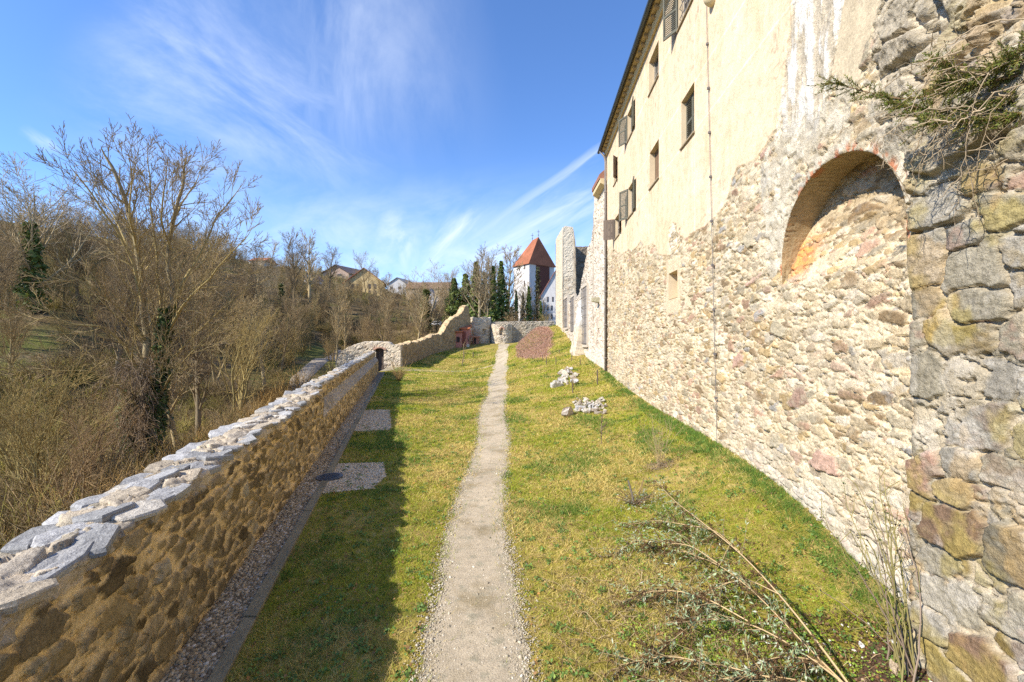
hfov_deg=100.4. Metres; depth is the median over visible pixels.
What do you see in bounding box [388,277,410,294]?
white house
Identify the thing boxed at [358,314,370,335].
bare tree
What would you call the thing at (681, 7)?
window
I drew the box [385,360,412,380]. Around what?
twiggy shrub
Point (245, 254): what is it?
bare tree
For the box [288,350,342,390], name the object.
valley lane
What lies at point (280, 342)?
bare thicket
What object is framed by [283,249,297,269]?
bare tree
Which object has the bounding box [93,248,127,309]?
bare tree
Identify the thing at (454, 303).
bare tree
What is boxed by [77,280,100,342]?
bare tree
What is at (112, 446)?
bare thicket
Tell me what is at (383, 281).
bare tree
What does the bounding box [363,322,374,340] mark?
bare tree
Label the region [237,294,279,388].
bare tree
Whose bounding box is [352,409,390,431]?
gravel patch
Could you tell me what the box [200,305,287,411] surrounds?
bare thicket
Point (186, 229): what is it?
bare tree
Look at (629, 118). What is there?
window
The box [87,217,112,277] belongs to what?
bare tree
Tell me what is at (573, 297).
window
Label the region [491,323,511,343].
round turret
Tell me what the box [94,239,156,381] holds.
bare tree
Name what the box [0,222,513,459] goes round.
hillside
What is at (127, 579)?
garden wall
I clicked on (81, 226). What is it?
bare tree
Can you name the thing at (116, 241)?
bare tree
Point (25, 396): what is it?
bare thicket
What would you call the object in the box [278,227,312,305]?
bare tree
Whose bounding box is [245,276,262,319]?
bare tree
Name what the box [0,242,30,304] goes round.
bare tree
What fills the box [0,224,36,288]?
bare tree
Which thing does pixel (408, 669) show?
lawn weeds
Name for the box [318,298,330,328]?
bare tree
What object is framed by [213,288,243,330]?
bare tree
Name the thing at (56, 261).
bare tree
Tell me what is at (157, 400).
bare tree
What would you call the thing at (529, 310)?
bare tree
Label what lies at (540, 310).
bare tree
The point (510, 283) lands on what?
bare tree
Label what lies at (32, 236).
bare tree
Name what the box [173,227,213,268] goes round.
bare tree
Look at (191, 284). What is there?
bare tree
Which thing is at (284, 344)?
bare tree
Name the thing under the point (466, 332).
lean to
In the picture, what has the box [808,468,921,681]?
rose bush
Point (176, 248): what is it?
bare tree
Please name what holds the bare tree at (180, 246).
on the hillside
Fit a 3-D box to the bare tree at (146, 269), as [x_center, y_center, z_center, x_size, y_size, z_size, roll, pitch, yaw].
[-33.760,-4.508,39.097,8.070,10.906,7.878,0,0,17]
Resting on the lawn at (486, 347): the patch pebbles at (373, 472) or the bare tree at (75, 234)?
the patch pebbles at (373, 472)
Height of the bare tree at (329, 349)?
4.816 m
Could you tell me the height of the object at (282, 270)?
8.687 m
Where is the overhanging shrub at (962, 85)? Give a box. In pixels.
[808,18,1023,229]
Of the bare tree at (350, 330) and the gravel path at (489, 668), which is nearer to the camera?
the gravel path at (489, 668)
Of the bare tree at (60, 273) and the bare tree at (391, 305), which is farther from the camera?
the bare tree at (391, 305)
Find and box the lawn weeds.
[244,406,924,681]
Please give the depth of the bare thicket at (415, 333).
74.67 m
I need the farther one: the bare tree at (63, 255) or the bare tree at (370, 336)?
the bare tree at (370, 336)
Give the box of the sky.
[0,0,647,305]
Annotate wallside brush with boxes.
[0,359,333,548]
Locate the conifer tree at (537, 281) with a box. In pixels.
[533,267,541,320]
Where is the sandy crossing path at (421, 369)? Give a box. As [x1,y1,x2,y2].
[381,364,494,371]
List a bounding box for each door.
[377,348,383,370]
[462,331,465,346]
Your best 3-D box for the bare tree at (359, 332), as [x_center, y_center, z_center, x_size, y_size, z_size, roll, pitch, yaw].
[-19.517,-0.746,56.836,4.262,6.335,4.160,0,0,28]
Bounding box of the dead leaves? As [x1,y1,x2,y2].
[233,343,918,681]
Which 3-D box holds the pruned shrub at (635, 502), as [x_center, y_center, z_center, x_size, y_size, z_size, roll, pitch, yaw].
[2.238,2.801,7.670,1.202,0.667,0.946,0,0,0]
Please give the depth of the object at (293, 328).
46.07 m
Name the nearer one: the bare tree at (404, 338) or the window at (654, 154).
the window at (654, 154)
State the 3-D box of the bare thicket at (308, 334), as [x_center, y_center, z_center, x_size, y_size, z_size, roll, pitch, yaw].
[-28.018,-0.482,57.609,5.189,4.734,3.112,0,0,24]
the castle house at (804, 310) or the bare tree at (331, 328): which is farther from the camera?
the bare tree at (331, 328)
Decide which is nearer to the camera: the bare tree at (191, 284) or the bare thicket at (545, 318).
the bare tree at (191, 284)
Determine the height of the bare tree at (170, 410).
6.762 m
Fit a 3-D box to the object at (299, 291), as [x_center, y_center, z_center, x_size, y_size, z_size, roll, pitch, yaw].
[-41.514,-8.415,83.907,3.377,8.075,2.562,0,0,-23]
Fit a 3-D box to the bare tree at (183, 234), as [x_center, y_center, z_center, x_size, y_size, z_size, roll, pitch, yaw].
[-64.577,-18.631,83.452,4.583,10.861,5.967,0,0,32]
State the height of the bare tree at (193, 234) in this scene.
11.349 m
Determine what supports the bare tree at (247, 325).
on the hillside
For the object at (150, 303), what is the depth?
37.52 m
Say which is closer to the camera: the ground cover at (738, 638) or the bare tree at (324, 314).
the ground cover at (738, 638)
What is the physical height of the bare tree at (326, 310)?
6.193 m
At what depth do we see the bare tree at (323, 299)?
87.11 m
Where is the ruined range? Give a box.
[556,189,607,368]
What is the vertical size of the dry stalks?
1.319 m
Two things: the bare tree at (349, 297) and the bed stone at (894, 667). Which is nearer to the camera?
the bed stone at (894, 667)
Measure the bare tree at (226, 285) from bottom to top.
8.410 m
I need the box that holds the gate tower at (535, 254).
[514,230,555,320]
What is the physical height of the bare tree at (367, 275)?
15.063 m
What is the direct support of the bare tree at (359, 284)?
on the hillside
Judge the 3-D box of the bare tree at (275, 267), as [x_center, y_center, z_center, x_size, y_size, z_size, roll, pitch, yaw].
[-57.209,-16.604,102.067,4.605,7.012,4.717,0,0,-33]
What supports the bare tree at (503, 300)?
on the hillside
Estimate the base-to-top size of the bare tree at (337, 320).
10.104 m
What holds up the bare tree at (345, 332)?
on the hillside
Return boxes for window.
[563,295,569,329]
[570,293,576,333]
[581,282,588,346]
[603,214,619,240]
[613,155,617,186]
[619,96,633,146]
[619,176,633,220]
[647,40,658,97]
[648,139,658,190]
[663,0,692,41]
[679,81,694,150]
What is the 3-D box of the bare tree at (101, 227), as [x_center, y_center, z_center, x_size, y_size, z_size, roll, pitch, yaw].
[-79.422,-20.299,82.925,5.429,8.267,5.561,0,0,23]
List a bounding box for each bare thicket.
[0,345,111,489]
[0,384,133,499]
[37,302,83,347]
[40,397,137,509]
[41,254,56,275]
[60,380,161,485]
[82,290,114,324]
[84,313,105,338]
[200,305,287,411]
[270,328,303,367]
[271,328,299,356]
[298,321,316,352]
[410,326,420,339]
[502,311,540,321]
[538,309,552,320]
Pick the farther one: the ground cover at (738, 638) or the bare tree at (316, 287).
the bare tree at (316, 287)
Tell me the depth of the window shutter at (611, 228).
22.13 m
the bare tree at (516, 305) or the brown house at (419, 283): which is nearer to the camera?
the bare tree at (516, 305)
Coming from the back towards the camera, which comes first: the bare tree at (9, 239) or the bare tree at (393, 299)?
the bare tree at (393, 299)
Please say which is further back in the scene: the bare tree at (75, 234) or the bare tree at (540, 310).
the bare tree at (540, 310)
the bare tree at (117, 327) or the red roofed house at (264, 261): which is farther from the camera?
the red roofed house at (264, 261)
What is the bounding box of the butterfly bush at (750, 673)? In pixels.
[590,473,847,681]
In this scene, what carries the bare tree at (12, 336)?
on the hillside
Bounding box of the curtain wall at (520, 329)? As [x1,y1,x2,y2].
[491,321,553,342]
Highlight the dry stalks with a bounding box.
[637,410,688,471]
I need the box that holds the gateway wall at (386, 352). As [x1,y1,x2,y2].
[335,341,402,370]
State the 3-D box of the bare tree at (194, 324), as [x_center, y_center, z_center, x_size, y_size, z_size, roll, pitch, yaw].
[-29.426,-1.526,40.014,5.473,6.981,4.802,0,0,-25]
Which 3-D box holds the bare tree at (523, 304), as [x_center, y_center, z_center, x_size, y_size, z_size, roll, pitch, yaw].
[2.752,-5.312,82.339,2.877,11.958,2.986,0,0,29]
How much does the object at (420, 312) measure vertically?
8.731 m
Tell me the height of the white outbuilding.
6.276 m
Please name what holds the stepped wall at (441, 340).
on the lawn at (486, 347)
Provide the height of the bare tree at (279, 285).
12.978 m
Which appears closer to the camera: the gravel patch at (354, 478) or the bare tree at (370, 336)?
the gravel patch at (354, 478)
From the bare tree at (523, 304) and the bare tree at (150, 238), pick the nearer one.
the bare tree at (150, 238)
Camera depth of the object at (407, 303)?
91.80 m
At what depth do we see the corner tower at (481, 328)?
64.16 m
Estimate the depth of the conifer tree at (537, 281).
85.80 m
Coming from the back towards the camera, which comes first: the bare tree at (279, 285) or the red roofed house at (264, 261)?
the red roofed house at (264, 261)
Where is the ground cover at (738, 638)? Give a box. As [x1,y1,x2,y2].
[586,518,929,681]
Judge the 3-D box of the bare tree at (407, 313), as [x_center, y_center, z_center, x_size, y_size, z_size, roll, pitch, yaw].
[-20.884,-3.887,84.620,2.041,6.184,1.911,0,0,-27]
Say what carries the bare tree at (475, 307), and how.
on the hillside
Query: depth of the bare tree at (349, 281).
104.91 m
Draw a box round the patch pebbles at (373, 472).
[308,409,390,493]
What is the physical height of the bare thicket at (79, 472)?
3.975 m
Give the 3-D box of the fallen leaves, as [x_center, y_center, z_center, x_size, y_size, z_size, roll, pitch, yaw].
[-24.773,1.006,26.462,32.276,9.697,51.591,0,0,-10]
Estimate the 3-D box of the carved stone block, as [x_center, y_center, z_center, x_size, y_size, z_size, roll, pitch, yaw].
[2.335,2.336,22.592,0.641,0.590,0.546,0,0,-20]
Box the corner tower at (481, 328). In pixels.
[470,317,490,343]
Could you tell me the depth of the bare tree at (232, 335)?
33.91 m
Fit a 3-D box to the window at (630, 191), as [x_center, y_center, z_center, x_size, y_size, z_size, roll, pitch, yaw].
[5.113,-6.077,18.425,0.491,1.345,1.967,0,0,0]
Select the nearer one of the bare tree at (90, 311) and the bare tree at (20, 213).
the bare tree at (90, 311)
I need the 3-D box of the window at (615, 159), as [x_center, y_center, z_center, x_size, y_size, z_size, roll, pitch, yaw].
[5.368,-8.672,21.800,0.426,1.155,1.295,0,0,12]
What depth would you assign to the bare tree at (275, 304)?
58.60 m
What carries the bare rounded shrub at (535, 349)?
on the lawn at (486, 347)
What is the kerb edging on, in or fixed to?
on the lawn at (486, 347)
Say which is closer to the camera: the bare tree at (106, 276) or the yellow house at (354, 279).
the bare tree at (106, 276)
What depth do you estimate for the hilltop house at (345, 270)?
172.00 m
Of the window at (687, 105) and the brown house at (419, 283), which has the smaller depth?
the window at (687, 105)
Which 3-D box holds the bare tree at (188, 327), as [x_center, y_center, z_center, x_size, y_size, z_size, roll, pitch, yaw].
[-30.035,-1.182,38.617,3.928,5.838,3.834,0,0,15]
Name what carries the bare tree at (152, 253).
on the hillside
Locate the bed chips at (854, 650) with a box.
[778,617,932,681]
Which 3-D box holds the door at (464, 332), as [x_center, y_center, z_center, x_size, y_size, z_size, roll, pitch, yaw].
[-6.820,0.024,60.465,0.583,2.752,0.050,0,0,0]
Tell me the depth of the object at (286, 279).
89.24 m
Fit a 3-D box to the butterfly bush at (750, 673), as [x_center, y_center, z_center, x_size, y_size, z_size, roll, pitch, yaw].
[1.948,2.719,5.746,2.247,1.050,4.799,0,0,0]
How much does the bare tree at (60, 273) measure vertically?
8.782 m
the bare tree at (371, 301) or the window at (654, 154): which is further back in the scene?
the bare tree at (371, 301)
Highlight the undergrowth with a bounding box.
[0,249,481,549]
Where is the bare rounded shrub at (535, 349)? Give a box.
[515,326,554,359]
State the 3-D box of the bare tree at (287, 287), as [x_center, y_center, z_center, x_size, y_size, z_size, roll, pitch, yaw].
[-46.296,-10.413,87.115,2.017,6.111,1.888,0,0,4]
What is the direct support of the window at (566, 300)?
in the ruined range
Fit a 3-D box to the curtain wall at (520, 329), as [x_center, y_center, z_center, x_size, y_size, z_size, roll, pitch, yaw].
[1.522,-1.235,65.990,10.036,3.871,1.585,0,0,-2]
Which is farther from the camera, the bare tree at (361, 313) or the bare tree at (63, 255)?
the bare tree at (361, 313)
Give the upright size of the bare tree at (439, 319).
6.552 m
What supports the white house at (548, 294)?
on the hillside
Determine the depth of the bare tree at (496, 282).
81.87 m
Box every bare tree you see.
[0,113,286,467]
[0,151,116,312]
[0,171,101,283]
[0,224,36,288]
[0,241,23,309]
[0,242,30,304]
[0,251,23,295]
[0,281,45,384]
[19,200,114,295]
[38,227,98,297]
[38,264,98,318]
[43,222,97,305]
[72,247,123,304]
[75,209,87,224]
[77,280,100,342]
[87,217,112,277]
[88,237,206,320]
[89,209,111,237]
[91,215,115,250]
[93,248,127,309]
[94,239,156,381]
[105,220,131,264]
[105,275,138,342]
[112,207,144,256]
[130,215,172,270]
[136,267,198,322]
[144,235,164,269]
[145,224,199,275]
[155,300,208,357]
[166,218,200,248]
[169,212,216,246]
[171,281,221,439]
[172,232,196,270]
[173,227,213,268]
[174,232,236,329]
[176,288,226,358]
[177,223,207,251]
[179,259,204,325]
[186,270,256,385]
[193,224,224,247]
[195,271,242,336]
[200,222,237,265]
[201,289,278,367]
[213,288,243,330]
[227,245,238,276]
[229,250,263,331]
[231,278,249,313]
[236,245,254,268]
[237,294,279,388]
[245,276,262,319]
[251,238,263,265]
[254,255,289,327]
[255,259,273,286]
[256,288,298,334]
[259,289,317,371]
[270,258,282,279]
[271,295,310,340]
[276,256,287,275]
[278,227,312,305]
[281,278,290,295]
[281,294,317,341]
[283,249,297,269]
[295,277,305,303]
[304,280,333,323]
[305,299,321,338]
[312,277,319,297]
[318,290,329,313]
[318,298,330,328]
[318,298,333,324]
[319,327,340,370]
[321,242,342,292]
[323,314,341,335]
[340,285,359,310]
[340,304,353,327]
[346,278,354,296]
[347,323,353,343]
[348,313,373,341]
[349,251,377,297]
[352,284,359,302]
[354,306,369,325]
[358,277,362,291]
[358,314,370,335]
[361,296,401,341]
[362,317,385,341]
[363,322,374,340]
[366,293,383,320]
[370,292,379,309]
[375,275,387,299]
[377,281,394,308]
[377,314,391,339]
[379,289,399,314]
[383,319,397,342]
[386,293,395,319]
[389,296,404,321]
[393,325,413,343]
[397,320,416,339]
[398,282,406,298]
[401,260,466,335]
[401,308,409,330]
[403,274,427,318]
[412,299,420,329]
[419,316,429,336]
[425,280,449,321]
[432,310,442,333]
[436,267,463,322]
[455,244,505,317]
[459,260,477,313]
[464,246,500,321]
[470,241,510,321]
[481,264,518,321]
[512,281,531,321]
[517,276,537,321]
[520,289,533,321]
[536,296,550,320]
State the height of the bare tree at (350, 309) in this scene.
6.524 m
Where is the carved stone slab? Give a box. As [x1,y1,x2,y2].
[575,405,585,411]
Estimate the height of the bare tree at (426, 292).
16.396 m
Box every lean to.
[454,331,462,347]
[460,325,471,346]
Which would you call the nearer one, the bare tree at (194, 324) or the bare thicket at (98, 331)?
the bare thicket at (98, 331)
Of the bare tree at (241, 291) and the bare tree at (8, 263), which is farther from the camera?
the bare tree at (241, 291)
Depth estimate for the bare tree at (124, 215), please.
87.20 m
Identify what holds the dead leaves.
on the lawn at (486, 347)
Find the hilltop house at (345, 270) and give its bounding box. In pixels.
[323,265,358,276]
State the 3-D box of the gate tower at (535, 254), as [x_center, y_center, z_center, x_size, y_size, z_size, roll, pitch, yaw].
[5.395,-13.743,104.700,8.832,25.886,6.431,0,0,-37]
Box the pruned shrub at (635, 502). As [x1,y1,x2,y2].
[605,479,664,511]
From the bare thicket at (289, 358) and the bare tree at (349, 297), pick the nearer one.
the bare thicket at (289, 358)
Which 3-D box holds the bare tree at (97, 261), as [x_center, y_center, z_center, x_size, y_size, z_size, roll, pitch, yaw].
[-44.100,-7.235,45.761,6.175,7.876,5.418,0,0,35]
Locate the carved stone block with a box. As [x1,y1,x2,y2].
[550,380,563,387]
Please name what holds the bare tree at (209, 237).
on the hillside
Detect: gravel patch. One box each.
[325,463,385,490]
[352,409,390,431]
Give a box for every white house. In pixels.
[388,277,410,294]
[539,270,555,323]
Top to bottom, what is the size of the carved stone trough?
0.479 m
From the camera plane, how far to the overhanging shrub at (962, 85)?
3.45 m
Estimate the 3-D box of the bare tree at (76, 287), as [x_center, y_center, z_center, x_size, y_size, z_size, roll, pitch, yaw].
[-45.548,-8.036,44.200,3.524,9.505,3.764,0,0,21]
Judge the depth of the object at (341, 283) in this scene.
112.89 m
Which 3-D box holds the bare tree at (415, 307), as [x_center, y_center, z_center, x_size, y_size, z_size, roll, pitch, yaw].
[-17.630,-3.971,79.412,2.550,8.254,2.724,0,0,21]
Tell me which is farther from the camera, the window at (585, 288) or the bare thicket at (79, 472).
the window at (585, 288)
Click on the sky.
(407, 134)
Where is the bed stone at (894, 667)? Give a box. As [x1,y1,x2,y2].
[889,658,899,675]
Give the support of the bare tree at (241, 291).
on the hillside
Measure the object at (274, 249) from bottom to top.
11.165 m
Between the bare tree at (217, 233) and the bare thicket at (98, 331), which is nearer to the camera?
the bare thicket at (98, 331)
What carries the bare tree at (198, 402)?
on the hillside
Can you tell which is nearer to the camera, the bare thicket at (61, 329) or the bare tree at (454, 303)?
the bare thicket at (61, 329)
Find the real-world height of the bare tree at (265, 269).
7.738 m
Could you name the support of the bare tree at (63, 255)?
on the hillside
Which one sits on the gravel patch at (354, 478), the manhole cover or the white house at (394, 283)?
the manhole cover
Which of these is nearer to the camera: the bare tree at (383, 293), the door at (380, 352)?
the door at (380, 352)
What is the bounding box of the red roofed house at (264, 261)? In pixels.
[249,258,276,266]
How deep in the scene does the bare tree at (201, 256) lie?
48.72 m
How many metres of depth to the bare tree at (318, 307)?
78.32 m
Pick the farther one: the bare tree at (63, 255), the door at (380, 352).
the door at (380, 352)
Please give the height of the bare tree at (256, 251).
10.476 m
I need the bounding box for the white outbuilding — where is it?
[429,288,437,306]
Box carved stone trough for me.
[561,406,573,416]
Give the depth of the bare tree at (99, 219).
102.65 m
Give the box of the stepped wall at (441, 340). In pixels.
[395,305,470,365]
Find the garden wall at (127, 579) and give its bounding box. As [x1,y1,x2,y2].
[0,351,378,681]
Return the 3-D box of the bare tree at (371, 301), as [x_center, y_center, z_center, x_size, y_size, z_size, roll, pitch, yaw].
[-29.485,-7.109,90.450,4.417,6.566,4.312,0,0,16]
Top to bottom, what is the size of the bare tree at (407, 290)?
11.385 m
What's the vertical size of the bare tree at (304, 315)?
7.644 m
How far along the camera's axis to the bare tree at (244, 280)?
55.31 m
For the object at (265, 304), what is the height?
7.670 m
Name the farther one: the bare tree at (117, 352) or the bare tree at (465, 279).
the bare tree at (465, 279)
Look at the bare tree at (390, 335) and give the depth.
49.27 m
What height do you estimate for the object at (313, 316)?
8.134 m
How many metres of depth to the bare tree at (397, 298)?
92.25 m
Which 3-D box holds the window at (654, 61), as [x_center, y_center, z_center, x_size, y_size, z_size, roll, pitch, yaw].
[5.039,-9.483,14.899,0.355,1.235,1.291,0,0,0]
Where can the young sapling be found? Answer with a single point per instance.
(601, 427)
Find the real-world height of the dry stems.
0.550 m
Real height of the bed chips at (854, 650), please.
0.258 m
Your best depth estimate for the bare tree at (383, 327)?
79.25 m
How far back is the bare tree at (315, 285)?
96.12 m
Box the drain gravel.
[159,382,376,681]
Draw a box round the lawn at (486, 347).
[225,327,908,681]
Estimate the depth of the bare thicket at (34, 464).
14.03 m
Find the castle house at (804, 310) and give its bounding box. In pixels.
[592,0,1023,681]
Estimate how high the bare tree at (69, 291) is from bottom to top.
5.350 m
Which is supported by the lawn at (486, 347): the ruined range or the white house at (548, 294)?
the ruined range
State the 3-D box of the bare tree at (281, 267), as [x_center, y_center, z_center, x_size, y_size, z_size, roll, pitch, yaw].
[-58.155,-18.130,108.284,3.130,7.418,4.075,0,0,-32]
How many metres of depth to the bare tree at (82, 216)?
89.28 m
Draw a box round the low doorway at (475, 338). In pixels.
[471,336,479,343]
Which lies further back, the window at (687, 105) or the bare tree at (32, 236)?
the bare tree at (32, 236)
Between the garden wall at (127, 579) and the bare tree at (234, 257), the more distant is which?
the bare tree at (234, 257)
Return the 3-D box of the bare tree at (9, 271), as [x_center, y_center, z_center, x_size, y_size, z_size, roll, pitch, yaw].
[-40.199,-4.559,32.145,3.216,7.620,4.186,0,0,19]
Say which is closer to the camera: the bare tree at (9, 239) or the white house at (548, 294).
the bare tree at (9, 239)
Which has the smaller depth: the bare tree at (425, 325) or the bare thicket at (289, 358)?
the bare thicket at (289, 358)
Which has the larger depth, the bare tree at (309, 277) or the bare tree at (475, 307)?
the bare tree at (309, 277)
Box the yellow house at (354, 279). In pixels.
[343,267,386,295]
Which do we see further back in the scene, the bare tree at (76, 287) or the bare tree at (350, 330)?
the bare tree at (350, 330)
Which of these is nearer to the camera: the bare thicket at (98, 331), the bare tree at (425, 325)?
the bare thicket at (98, 331)
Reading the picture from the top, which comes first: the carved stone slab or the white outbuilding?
the white outbuilding
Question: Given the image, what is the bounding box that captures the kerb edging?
[207,372,384,681]
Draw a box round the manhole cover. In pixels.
[316,472,342,480]
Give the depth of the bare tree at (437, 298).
93.11 m
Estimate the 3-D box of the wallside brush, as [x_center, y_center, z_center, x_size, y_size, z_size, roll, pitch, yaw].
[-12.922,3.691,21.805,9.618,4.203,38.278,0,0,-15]
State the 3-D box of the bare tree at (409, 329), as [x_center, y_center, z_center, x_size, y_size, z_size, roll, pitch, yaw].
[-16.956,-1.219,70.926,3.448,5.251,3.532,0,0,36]
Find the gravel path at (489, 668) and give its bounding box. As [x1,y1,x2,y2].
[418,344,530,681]
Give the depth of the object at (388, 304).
83.98 m
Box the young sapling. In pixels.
[596,413,607,444]
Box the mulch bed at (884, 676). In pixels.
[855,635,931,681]
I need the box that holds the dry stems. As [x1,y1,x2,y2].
[532,499,880,681]
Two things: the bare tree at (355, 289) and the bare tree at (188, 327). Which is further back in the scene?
the bare tree at (355, 289)
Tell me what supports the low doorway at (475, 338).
in the corner tower at (481, 328)
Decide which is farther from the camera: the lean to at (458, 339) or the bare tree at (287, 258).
the bare tree at (287, 258)
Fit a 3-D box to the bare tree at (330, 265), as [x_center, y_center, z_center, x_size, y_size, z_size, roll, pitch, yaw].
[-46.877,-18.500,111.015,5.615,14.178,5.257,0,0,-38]
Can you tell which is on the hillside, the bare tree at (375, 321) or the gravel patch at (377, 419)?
the bare tree at (375, 321)
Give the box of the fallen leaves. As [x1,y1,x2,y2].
[8,308,330,519]
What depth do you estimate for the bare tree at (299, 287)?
89.39 m
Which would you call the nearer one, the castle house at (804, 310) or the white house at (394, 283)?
the castle house at (804, 310)
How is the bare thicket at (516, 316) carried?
on the hillside
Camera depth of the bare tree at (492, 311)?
74.33 m
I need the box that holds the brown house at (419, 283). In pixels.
[406,282,450,304]

